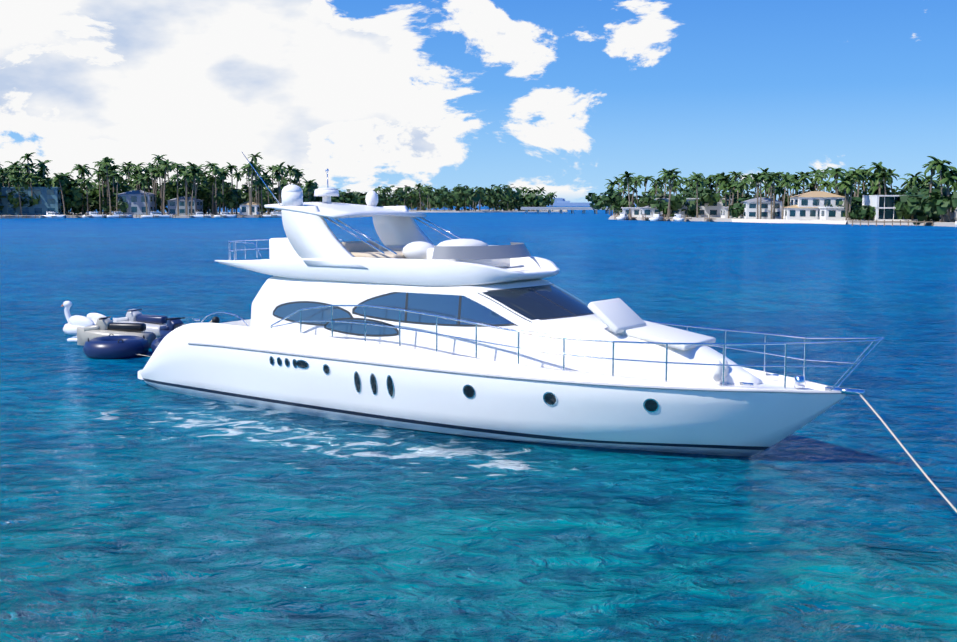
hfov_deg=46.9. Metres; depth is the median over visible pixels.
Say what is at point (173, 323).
navy jet ski
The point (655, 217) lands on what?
boats
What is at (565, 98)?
sky
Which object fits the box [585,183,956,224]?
island broadleaf
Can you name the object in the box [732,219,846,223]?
beach
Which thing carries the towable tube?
on the water surface
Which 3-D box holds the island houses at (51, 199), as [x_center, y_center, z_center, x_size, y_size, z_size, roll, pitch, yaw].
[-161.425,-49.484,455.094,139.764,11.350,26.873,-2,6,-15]
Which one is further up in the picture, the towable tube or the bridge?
the bridge
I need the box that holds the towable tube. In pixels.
[83,334,149,358]
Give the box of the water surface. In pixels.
[0,205,956,641]
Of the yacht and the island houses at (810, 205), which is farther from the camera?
the island houses at (810, 205)
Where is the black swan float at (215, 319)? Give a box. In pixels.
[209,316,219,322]
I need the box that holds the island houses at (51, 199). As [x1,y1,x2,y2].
[0,187,258,214]
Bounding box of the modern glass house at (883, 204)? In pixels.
[862,195,940,220]
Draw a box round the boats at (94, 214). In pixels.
[39,211,281,217]
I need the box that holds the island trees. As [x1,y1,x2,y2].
[0,152,320,214]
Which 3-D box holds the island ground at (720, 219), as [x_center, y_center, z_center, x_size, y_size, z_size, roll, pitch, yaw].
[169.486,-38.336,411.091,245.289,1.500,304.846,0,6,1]
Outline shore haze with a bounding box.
[397,198,635,205]
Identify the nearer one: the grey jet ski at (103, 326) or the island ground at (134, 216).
the grey jet ski at (103, 326)
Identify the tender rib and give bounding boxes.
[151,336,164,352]
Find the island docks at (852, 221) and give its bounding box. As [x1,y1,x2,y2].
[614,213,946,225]
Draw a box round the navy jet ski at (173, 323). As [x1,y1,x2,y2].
[159,317,185,336]
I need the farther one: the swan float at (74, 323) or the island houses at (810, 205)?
the island houses at (810, 205)
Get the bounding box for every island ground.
[0,212,270,217]
[276,210,567,211]
[609,214,954,226]
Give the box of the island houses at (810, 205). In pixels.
[621,191,847,219]
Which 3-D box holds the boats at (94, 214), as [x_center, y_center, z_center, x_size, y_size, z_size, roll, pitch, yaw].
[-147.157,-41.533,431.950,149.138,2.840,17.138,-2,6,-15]
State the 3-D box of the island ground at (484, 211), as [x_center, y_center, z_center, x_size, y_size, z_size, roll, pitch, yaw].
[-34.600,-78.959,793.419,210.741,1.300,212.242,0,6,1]
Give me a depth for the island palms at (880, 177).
352.58 m
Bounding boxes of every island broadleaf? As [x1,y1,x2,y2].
[0,182,315,214]
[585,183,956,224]
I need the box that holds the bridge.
[521,207,608,213]
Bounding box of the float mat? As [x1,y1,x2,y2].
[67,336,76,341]
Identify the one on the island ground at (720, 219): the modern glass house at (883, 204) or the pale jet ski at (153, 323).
the modern glass house at (883, 204)
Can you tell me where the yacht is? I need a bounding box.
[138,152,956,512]
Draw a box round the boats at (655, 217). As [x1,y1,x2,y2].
[616,212,956,226]
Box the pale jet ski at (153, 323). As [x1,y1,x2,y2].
[113,309,167,337]
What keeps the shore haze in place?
on the water surface
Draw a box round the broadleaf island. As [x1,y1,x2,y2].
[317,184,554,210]
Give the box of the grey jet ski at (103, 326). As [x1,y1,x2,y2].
[77,316,155,346]
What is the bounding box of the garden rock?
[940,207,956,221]
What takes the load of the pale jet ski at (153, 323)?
on the water surface
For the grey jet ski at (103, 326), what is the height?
1.274 m
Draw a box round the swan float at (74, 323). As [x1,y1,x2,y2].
[62,301,109,334]
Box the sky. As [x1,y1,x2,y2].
[0,0,956,202]
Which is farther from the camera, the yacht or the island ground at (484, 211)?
the island ground at (484, 211)
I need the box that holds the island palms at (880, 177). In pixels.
[605,156,956,221]

